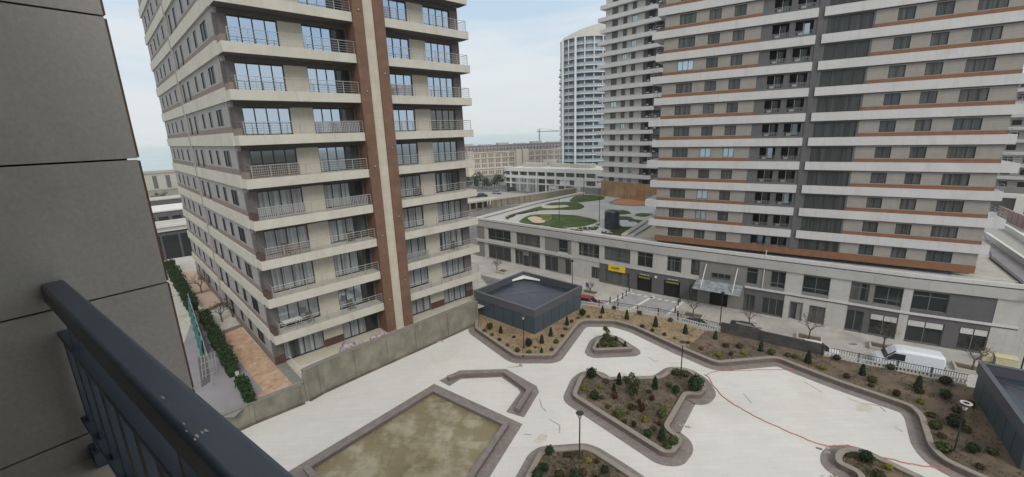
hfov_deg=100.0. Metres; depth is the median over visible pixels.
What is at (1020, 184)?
window
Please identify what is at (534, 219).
play court
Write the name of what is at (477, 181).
distant tree
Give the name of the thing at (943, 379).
green shrub
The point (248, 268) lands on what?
window
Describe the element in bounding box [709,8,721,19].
window
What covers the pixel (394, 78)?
balcony window
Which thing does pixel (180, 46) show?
tall window
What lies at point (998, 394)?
kiosk
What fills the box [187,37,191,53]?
window
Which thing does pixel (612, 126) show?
window
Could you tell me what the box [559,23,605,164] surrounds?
round tower
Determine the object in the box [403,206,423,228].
balcony window
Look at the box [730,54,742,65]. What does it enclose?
window
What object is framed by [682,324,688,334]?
conical shrub
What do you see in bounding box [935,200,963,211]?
wide window
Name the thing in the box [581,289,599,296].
tree planter
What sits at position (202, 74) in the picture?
window
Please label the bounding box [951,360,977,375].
tree planter
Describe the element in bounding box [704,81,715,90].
window
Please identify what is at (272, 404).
boundary wall
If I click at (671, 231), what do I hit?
wide window
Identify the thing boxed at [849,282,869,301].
shop window
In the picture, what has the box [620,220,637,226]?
play court
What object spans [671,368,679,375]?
green shrub
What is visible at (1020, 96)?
window
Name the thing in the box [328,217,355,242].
balcony window
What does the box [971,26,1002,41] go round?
wide window
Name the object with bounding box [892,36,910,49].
window
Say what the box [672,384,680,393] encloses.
round shrub
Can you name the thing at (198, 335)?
netting fence
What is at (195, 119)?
tall window
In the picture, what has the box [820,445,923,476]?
planting bed
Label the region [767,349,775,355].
green shrub
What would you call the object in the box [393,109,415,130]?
balcony window
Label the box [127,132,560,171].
sea
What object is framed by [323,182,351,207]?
balcony window
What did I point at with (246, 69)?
balcony window
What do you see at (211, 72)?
window
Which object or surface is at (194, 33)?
window
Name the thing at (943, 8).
window
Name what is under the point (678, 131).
wide window
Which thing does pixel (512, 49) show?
sky
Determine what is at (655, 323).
conical shrub
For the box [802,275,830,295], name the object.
shop window
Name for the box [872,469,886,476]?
green shrub
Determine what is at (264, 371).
terracotta court
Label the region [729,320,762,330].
parked car
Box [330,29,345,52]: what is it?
balcony door
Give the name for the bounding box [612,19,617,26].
window
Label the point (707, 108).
window
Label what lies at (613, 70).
window
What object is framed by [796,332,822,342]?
tree planter
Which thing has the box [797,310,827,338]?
street tree
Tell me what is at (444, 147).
balcony window
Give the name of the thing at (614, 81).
window
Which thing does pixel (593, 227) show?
ground cover
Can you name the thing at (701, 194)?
window
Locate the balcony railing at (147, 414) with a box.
[40,280,293,476]
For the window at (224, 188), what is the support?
in the apartment tower at (311, 132)
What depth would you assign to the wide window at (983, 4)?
43.76 m
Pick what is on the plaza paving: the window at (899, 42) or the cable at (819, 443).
the cable at (819, 443)
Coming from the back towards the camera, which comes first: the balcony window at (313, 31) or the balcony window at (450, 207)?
the balcony window at (450, 207)
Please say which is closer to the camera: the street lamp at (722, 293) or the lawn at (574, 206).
the street lamp at (722, 293)
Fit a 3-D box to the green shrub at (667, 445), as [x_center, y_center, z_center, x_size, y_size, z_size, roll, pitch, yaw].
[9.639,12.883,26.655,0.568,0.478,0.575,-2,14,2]
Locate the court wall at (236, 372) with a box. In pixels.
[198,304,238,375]
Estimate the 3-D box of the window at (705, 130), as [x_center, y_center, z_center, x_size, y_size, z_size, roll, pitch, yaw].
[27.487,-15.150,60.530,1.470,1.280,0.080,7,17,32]
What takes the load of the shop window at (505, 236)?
in the shopping podium
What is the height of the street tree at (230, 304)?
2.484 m
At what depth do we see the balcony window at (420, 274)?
44.58 m
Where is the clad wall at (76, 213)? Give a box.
[0,0,194,476]
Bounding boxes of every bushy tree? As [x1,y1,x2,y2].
[602,326,613,340]
[621,372,640,395]
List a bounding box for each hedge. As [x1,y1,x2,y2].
[164,258,198,311]
[196,308,239,377]
[233,373,256,403]
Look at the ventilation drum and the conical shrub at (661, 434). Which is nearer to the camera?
the conical shrub at (661, 434)
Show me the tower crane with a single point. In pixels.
(539, 131)
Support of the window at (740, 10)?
in the apartment tower at (874, 132)
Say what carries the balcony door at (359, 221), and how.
in the apartment tower at (311, 132)
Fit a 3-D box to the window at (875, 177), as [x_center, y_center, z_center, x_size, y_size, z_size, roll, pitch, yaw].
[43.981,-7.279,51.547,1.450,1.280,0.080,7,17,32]
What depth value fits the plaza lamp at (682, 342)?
33.56 m
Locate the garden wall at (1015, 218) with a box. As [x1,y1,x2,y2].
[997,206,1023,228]
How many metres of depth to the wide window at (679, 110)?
61.64 m
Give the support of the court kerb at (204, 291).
on the pink court at (205, 298)
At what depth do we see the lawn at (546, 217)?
90.29 m
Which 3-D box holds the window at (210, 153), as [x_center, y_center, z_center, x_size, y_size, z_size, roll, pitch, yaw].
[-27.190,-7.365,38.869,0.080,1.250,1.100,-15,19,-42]
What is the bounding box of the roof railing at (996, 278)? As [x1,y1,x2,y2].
[975,275,1017,281]
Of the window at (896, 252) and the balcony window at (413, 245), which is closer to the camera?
the balcony window at (413, 245)
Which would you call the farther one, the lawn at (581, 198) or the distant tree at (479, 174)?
the distant tree at (479, 174)
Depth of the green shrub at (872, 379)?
32.65 m
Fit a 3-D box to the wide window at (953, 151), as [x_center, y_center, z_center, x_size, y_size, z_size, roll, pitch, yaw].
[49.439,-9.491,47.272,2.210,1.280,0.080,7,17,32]
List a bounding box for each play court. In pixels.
[528,216,544,222]
[541,205,568,207]
[608,198,644,205]
[613,199,644,204]
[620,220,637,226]
[640,226,654,237]
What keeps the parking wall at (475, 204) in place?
on the ground at (173, 191)
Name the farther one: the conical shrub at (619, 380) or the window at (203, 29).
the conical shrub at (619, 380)
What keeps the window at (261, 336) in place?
in the apartment tower at (311, 132)
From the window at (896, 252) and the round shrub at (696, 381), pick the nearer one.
the round shrub at (696, 381)
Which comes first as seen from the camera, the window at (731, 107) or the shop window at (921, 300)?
the shop window at (921, 300)
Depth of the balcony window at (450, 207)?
46.01 m
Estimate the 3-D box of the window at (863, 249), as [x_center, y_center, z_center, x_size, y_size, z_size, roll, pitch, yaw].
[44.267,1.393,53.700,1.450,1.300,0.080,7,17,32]
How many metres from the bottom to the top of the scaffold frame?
1.915 m
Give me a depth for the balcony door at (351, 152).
37.86 m
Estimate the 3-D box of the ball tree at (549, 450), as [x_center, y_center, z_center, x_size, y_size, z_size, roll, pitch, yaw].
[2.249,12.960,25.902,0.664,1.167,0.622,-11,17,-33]
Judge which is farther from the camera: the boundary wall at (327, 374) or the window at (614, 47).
the window at (614, 47)
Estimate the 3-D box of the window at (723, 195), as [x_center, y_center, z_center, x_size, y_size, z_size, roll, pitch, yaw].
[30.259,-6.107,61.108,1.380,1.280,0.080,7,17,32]
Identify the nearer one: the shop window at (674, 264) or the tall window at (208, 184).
the tall window at (208, 184)
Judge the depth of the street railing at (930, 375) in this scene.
33.96 m
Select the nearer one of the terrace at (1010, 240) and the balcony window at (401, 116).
the balcony window at (401, 116)
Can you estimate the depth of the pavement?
57.06 m
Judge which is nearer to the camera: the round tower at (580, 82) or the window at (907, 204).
the window at (907, 204)
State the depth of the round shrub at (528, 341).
39.75 m
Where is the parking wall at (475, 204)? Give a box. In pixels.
[468,187,576,210]
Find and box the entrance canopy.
[692,264,742,296]
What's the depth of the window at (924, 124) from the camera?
48.43 m
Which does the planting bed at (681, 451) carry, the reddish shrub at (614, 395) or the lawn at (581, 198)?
the reddish shrub at (614, 395)
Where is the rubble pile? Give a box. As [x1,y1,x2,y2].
[816,447,831,453]
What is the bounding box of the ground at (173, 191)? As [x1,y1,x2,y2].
[148,188,179,197]
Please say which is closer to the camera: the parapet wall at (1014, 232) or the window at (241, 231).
the window at (241, 231)
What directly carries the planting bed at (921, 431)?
on the plaza paving
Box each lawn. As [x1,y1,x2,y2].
[508,202,583,215]
[519,214,597,227]
[540,214,551,220]
[570,195,604,202]
[617,216,642,232]
[619,210,630,213]
[635,213,652,216]
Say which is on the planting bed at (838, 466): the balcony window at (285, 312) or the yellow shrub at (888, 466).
the yellow shrub at (888, 466)
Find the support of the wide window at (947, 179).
in the apartment tower at (874, 132)
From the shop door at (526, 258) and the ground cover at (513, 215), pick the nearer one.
the shop door at (526, 258)
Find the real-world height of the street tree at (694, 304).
3.084 m
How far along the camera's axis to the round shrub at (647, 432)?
27.66 m
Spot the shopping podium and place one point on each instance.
(936, 308)
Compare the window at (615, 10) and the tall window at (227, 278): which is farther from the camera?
the window at (615, 10)
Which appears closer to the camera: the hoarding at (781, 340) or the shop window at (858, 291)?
the hoarding at (781, 340)
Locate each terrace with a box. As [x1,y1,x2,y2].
[288,296,483,373]
[950,254,1015,280]
[984,228,1023,255]
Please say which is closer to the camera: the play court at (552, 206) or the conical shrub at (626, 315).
the conical shrub at (626, 315)
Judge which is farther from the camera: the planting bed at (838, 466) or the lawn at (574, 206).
the lawn at (574, 206)
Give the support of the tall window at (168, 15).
in the apartment tower at (311, 132)
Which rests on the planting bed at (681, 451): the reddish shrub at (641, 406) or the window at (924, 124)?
the reddish shrub at (641, 406)
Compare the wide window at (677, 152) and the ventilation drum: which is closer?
the wide window at (677, 152)
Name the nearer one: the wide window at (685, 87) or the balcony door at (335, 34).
the balcony door at (335, 34)
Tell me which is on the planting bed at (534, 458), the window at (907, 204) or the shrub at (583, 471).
the shrub at (583, 471)
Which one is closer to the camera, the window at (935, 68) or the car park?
the window at (935, 68)
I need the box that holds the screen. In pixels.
[581,187,600,194]
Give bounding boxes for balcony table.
[282,316,302,330]
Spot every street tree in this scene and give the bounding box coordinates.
[189,272,207,292]
[207,299,230,321]
[220,296,233,316]
[686,296,702,315]
[739,304,762,321]
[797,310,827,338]
[872,319,900,347]
[956,336,995,369]
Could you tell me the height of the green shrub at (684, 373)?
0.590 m
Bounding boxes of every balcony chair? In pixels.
[281,242,290,254]
[305,311,314,322]
[347,231,355,242]
[347,299,354,310]
[415,187,422,196]
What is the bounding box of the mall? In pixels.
[504,160,602,192]
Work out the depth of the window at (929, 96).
47.71 m
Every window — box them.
[152,176,158,188]
[165,175,171,186]
[168,15,172,33]
[172,7,176,27]
[175,50,179,68]
[179,0,183,13]
[179,45,184,65]
[182,84,186,102]
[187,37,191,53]
[187,81,191,100]
[189,118,193,134]
[193,30,197,47]
[194,77,198,91]
[194,116,198,134]
[200,19,207,41]
[201,72,205,88]
[201,150,204,166]
[202,114,206,128]
[207,182,211,198]
[208,66,215,84]
[208,112,213,127]
[209,150,213,163]
[213,213,217,229]
[215,184,219,197]
[216,109,224,126]
[216,150,220,164]
[219,243,223,258]
[222,218,226,231]
[223,187,227,201]
[224,151,231,166]
[225,14,279,45]
[225,272,229,287]
[229,221,234,235]
[231,189,238,205]
[234,62,286,90]
[236,255,240,269]
[238,226,246,243]
[241,107,292,134]
[242,287,247,301]
[244,261,252,278]
[249,148,298,176]
[251,296,259,313]
[256,187,304,216]
[257,328,264,343]
[263,224,309,254]
[270,261,314,291]
[277,296,319,327]
[283,330,324,359]
[298,0,326,7]
[301,25,332,50]
[307,67,337,92]
[312,108,342,133]
[318,146,346,171]
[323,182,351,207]
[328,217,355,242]
[333,251,359,276]
[338,284,363,308]
[342,317,366,338]
[383,0,406,20]
[386,36,409,58]
[390,74,412,95]
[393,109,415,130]
[396,143,418,164]
[400,175,420,197]
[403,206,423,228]
[405,236,425,258]
[408,266,428,287]
[411,295,430,314]
[422,6,448,27]
[425,42,451,63]
[428,76,453,96]
[430,110,455,130]
[432,141,456,161]
[435,171,458,192]
[437,200,460,221]
[439,228,462,249]
[441,256,463,277]
[444,284,465,303]
[488,228,510,242]
[517,233,539,247]
[559,240,567,252]
[579,243,598,257]
[604,247,629,263]
[609,156,614,161]
[610,113,615,118]
[610,124,615,129]
[611,56,616,61]
[611,67,616,73]
[611,79,616,84]
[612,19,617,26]
[612,32,617,38]
[612,44,617,49]
[613,7,617,13]
[637,252,652,267]
[667,257,681,272]
[668,227,682,236]
[669,209,683,217]
[670,189,684,197]
[671,169,686,177]
[672,148,687,156]
[673,127,688,135]
[675,105,690,114]
[676,83,691,92]
[677,60,693,70]
[678,36,694,47]
[680,12,696,24]
[691,260,699,274]
[694,230,704,238]
[695,210,705,218]
[696,190,707,198]
[698,169,708,177]
[699,148,710,156]
[701,126,712,135]
[703,104,714,113]
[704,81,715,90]
[706,57,717,67]
[708,33,719,44]
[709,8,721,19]
[711,272,730,279]
[715,232,726,240]
[717,212,727,220]
[719,191,729,199]
[721,170,731,178]
[723,148,733,156]
[724,125,735,134]
[726,102,737,112]
[728,79,739,89]
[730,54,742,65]
[732,30,744,41]
[734,4,746,16]
[746,267,757,284]
[770,271,785,288]
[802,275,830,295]
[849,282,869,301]
[858,244,873,254]
[862,221,877,231]
[866,197,882,207]
[870,172,886,182]
[872,285,903,306]
[874,147,891,157]
[878,120,895,131]
[883,93,900,104]
[888,65,905,77]
[890,247,906,258]
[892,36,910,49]
[894,223,911,234]
[897,6,916,20]
[899,199,916,209]
[904,173,921,183]
[909,147,926,157]
[910,290,949,312]
[914,119,931,130]
[919,91,937,103]
[924,62,943,74]
[925,250,952,262]
[930,32,949,45]
[930,226,957,237]
[935,0,955,15]
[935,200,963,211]
[941,174,969,185]
[946,146,976,157]
[952,118,982,130]
[958,88,989,101]
[964,57,996,71]
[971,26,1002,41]
[977,0,1008,10]
[997,181,1023,186]
[1003,157,1023,162]
[1006,145,1015,149]
[1012,120,1022,124]
[1018,94,1023,99]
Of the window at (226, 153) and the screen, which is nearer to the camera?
the window at (226, 153)
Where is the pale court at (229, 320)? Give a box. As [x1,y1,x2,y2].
[211,306,238,330]
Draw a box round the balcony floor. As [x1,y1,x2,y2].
[50,458,115,476]
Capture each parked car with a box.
[581,294,603,305]
[682,317,716,328]
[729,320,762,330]
[803,339,839,355]
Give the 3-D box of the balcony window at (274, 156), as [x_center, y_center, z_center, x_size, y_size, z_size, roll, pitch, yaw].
[-18.604,-5.959,33.662,3.320,2.000,0.080,-15,19,-42]
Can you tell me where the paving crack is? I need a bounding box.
[507,357,902,461]
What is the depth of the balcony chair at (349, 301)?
38.96 m
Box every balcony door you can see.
[326,0,340,9]
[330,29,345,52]
[335,69,350,93]
[340,109,355,132]
[344,146,359,168]
[349,181,363,203]
[353,215,367,237]
[357,248,370,270]
[361,281,374,301]
[365,313,377,331]
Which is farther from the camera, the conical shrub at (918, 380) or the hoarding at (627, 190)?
the hoarding at (627, 190)
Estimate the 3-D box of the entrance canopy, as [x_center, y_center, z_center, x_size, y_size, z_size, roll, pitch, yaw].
[29.154,5.723,60.684,6.187,3.262,2.583,8,17,35]
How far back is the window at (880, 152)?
50.82 m
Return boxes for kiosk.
[473,271,581,333]
[973,361,1023,470]
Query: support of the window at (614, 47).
in the apartment tower at (630, 45)
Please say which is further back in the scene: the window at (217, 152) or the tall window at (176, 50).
the tall window at (176, 50)
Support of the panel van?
on the pavement
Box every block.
[155,218,191,259]
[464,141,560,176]
[989,186,1023,214]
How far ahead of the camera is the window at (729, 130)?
58.94 m
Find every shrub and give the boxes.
[486,323,492,328]
[525,337,531,346]
[531,466,542,476]
[538,462,548,471]
[540,334,543,343]
[554,469,564,476]
[568,468,581,476]
[579,308,585,315]
[579,468,587,475]
[584,456,592,462]
[586,366,596,378]
[589,389,599,399]
[601,339,607,346]
[601,464,609,473]
[609,342,616,346]
[611,391,618,398]
[614,408,623,417]
[616,372,621,384]
[624,309,628,319]
[627,403,636,410]
[638,402,644,411]
[641,416,648,421]
[644,429,652,436]
[651,376,657,389]
[653,316,658,326]
[657,408,667,418]
[657,426,666,442]
[663,441,671,448]
[667,434,678,444]
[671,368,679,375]
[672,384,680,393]
[681,370,689,376]
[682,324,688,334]
[687,373,704,390]
[713,330,717,339]
[736,343,743,348]
[758,341,763,351]
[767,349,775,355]
[804,350,811,363]
[819,364,826,369]
[832,354,841,359]
[843,373,850,378]
[852,453,861,459]
[858,364,865,375]
[858,449,875,462]
[867,376,877,382]
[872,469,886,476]
[883,463,892,470]
[885,363,895,369]
[892,389,901,396]
[912,375,923,388]
[914,387,924,393]
[916,398,924,403]
[924,411,936,417]
[928,419,943,429]
[933,440,953,454]
[937,431,947,438]
[938,375,953,383]
[938,388,952,398]
[944,413,966,427]
[951,406,962,412]
[961,425,972,432]
[965,441,981,453]
[975,463,986,470]
[984,446,999,456]
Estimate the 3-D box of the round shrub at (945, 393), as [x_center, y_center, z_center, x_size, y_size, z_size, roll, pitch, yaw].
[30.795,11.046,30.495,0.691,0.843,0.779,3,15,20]
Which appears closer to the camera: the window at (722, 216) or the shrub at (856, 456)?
the shrub at (856, 456)
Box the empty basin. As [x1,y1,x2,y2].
[288,384,521,476]
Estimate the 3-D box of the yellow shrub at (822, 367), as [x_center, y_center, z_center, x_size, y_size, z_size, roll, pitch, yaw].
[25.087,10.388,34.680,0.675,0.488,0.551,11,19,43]
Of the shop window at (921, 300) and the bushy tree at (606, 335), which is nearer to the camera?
the bushy tree at (606, 335)
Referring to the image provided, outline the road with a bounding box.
[467,174,724,306]
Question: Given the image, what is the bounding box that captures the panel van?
[871,344,945,376]
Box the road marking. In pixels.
[605,291,683,316]
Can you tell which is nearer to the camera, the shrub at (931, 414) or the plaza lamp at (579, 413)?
the plaza lamp at (579, 413)
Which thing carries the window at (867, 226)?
in the apartment tower at (874, 132)
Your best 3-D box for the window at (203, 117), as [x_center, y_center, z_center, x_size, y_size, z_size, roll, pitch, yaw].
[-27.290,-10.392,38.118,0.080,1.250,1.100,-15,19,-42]
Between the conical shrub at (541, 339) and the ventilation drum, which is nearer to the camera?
the conical shrub at (541, 339)
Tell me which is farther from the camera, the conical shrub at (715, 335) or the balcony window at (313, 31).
the conical shrub at (715, 335)
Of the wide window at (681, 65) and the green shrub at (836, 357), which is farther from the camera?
the wide window at (681, 65)
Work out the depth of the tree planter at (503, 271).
80.42 m
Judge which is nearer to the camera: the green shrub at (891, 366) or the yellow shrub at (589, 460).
the yellow shrub at (589, 460)
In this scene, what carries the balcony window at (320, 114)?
in the apartment tower at (311, 132)
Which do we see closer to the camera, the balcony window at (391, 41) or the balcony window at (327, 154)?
the balcony window at (327, 154)
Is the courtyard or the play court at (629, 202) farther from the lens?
the play court at (629, 202)
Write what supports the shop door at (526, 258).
in the shopping podium
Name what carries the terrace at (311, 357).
on the courtyard
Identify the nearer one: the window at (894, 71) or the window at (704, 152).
the window at (894, 71)
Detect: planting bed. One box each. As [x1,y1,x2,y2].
[468,305,1023,476]
[516,443,643,476]
[563,367,715,465]
[585,335,639,357]
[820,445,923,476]
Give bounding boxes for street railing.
[581,297,720,331]
[824,347,968,385]
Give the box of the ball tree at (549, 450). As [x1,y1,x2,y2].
[544,444,555,460]
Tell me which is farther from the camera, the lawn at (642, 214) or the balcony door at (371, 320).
the lawn at (642, 214)
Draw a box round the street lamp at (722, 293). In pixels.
[720,292,724,325]
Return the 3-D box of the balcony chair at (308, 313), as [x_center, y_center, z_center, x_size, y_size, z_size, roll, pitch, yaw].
[-17.168,6.712,36.518,0.500,0.950,0.500,-15,19,-42]
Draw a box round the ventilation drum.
[604,209,619,229]
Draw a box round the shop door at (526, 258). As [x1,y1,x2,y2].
[524,255,528,265]
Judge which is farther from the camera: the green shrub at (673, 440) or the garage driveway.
the garage driveway
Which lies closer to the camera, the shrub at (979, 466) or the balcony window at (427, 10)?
the shrub at (979, 466)
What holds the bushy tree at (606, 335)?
on the planting bed at (594, 351)
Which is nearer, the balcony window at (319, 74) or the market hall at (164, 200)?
the balcony window at (319, 74)
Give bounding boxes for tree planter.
[496,268,509,274]
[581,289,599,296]
[682,311,704,318]
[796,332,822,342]
[868,340,890,350]
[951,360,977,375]
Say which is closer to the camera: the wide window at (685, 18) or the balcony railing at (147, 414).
the balcony railing at (147, 414)
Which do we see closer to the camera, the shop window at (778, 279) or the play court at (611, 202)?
the shop window at (778, 279)
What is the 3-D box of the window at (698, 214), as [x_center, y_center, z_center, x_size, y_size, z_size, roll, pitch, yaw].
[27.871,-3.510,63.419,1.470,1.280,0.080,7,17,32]
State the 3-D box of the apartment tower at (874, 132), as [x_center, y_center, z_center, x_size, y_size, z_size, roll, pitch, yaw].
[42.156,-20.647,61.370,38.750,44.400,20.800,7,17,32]
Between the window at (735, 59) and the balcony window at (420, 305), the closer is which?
the balcony window at (420, 305)
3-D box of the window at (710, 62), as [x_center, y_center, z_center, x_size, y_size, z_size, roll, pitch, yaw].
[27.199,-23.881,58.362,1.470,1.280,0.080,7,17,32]
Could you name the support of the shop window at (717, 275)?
in the shopping podium
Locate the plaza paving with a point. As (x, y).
(725, 437)
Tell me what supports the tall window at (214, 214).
in the apartment tower at (311, 132)
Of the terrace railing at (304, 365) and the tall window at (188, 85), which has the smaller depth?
the terrace railing at (304, 365)
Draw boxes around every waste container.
[980,351,993,362]
[993,352,1018,367]
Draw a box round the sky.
[102,0,1023,145]
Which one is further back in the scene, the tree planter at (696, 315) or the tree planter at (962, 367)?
the tree planter at (696, 315)
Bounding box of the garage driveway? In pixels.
[603,291,679,315]
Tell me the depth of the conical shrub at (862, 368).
33.59 m
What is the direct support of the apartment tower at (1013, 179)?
on the ground at (173, 191)
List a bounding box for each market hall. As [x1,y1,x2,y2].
[149,195,181,205]
[151,203,184,221]
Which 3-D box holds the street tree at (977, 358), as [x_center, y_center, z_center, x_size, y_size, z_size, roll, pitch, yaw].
[47.306,11.898,43.967,2.486,3.511,2.907,-13,17,-37]
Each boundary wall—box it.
[220,382,306,430]
[301,300,478,401]
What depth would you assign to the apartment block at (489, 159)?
269.78 m
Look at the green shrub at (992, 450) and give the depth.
25.32 m
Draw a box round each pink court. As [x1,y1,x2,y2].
[181,271,208,291]
[195,291,219,308]
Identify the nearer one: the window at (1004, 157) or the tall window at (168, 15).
the tall window at (168, 15)
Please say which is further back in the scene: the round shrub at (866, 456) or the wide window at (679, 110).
the wide window at (679, 110)
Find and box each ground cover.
[479,307,702,351]
[506,209,538,218]
[528,222,599,230]
[540,450,618,476]
[599,338,625,347]
[601,229,622,235]
[842,452,906,476]
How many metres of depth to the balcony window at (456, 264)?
47.54 m
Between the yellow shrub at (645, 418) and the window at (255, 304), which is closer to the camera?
the yellow shrub at (645, 418)
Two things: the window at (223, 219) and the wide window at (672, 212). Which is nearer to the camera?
the window at (223, 219)
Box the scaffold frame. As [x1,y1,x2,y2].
[199,351,217,378]
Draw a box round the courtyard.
[166,256,486,384]
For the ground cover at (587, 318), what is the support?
on the planting bed at (921, 431)
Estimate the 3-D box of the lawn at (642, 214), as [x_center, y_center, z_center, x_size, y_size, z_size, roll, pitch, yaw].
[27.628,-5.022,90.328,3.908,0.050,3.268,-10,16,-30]
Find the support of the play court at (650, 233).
on the shopping podium
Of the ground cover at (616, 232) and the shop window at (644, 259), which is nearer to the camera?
the shop window at (644, 259)
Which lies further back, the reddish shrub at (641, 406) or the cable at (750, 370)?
the cable at (750, 370)
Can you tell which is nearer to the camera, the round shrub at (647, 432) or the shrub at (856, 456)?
the shrub at (856, 456)
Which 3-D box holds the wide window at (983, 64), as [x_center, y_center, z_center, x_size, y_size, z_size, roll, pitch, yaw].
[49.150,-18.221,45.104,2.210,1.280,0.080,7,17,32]
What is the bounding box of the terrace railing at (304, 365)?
[289,356,328,372]
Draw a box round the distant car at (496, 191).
[492,190,501,193]
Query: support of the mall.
on the road
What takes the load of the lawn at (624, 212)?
on the shopping podium
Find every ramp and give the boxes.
[184,313,262,416]
[984,232,1023,280]
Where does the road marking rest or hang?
on the garage driveway
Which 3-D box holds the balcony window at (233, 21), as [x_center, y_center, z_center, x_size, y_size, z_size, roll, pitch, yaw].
[-18.904,-15.038,31.408,3.320,2.000,0.080,-15,19,-42]
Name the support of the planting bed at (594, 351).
on the plaza paving
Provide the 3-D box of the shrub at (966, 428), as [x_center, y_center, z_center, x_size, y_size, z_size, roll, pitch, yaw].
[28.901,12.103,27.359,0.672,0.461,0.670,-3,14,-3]
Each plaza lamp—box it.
[520,315,525,347]
[576,410,583,459]
[679,340,685,378]
[953,400,972,451]
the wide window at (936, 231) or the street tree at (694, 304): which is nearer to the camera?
the wide window at (936, 231)
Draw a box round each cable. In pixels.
[704,374,949,468]
[707,368,793,374]
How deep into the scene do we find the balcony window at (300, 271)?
35.88 m
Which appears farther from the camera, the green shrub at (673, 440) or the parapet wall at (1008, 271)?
the parapet wall at (1008, 271)
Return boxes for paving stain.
[533,372,872,443]
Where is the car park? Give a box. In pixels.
[468,192,535,209]
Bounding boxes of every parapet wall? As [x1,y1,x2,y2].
[983,232,1023,265]
[989,257,1023,283]
[1004,224,1023,241]
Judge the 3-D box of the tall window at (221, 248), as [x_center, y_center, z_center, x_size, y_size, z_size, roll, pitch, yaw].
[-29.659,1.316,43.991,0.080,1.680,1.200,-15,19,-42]
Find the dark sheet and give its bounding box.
[198,356,209,386]
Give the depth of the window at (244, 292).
39.90 m
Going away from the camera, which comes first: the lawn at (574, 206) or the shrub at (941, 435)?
the shrub at (941, 435)
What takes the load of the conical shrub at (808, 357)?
on the planting bed at (921, 431)
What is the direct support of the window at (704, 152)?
in the apartment tower at (874, 132)
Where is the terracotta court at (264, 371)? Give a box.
[224,327,292,398]
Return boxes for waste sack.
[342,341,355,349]
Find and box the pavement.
[471,254,1023,387]
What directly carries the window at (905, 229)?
in the apartment tower at (874, 132)
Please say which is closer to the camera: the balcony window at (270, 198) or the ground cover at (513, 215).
the balcony window at (270, 198)
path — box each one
[276,362,302,383]
[515,211,653,236]
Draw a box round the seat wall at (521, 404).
[439,369,538,416]
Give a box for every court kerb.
[194,289,211,293]
[220,324,241,333]
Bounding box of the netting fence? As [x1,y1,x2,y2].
[188,294,213,384]
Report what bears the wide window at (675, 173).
in the apartment tower at (874, 132)
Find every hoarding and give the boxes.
[601,180,656,200]
[721,322,825,355]
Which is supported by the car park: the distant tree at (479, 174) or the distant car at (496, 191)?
the distant car at (496, 191)
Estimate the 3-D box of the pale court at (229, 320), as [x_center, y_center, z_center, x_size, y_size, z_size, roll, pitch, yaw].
[-30.887,8.508,45.701,1.768,0.030,8.867,-15,19,-42]
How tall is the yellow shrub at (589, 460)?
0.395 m
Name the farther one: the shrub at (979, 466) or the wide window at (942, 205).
the wide window at (942, 205)
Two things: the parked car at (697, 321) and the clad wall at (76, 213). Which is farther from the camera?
the parked car at (697, 321)
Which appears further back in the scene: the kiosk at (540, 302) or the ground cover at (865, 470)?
the kiosk at (540, 302)
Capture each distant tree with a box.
[469,173,477,187]
[473,178,481,188]
[477,172,488,187]
[482,178,490,186]
[493,177,498,187]
[494,173,504,185]
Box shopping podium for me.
[475,192,1023,360]
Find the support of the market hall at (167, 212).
on the ground at (173, 191)
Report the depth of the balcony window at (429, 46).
42.20 m
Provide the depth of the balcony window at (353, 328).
40.50 m
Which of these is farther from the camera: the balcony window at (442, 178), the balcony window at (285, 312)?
the balcony window at (442, 178)
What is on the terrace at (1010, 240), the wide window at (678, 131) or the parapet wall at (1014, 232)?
the parapet wall at (1014, 232)
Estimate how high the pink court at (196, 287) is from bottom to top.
0.030 m
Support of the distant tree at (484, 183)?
on the road
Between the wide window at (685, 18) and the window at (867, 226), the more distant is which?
the wide window at (685, 18)
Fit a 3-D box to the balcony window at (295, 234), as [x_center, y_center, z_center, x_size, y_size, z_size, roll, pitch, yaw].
[-18.404,0.094,35.164,3.320,2.000,0.080,-15,19,-42]
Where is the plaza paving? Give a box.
[241,327,949,476]
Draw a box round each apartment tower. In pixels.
[138,0,480,364]
[596,0,665,186]
[645,0,1023,273]
[995,84,1023,186]
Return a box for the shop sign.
[608,264,624,272]
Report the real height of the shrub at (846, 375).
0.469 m
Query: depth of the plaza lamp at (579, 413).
25.50 m
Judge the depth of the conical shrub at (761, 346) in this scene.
37.64 m
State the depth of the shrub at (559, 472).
24.73 m
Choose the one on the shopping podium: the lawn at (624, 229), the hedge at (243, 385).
the lawn at (624, 229)
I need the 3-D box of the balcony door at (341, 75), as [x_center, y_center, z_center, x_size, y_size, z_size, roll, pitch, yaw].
[-14.304,-13.200,36.348,1.150,2.000,0.080,-15,19,-42]
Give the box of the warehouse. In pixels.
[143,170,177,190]
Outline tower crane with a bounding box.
[537,128,560,140]
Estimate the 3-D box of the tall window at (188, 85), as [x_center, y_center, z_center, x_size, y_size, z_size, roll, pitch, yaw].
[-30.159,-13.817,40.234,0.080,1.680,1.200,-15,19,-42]
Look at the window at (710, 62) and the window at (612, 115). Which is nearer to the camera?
the window at (710, 62)
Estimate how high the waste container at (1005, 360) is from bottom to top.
1.150 m

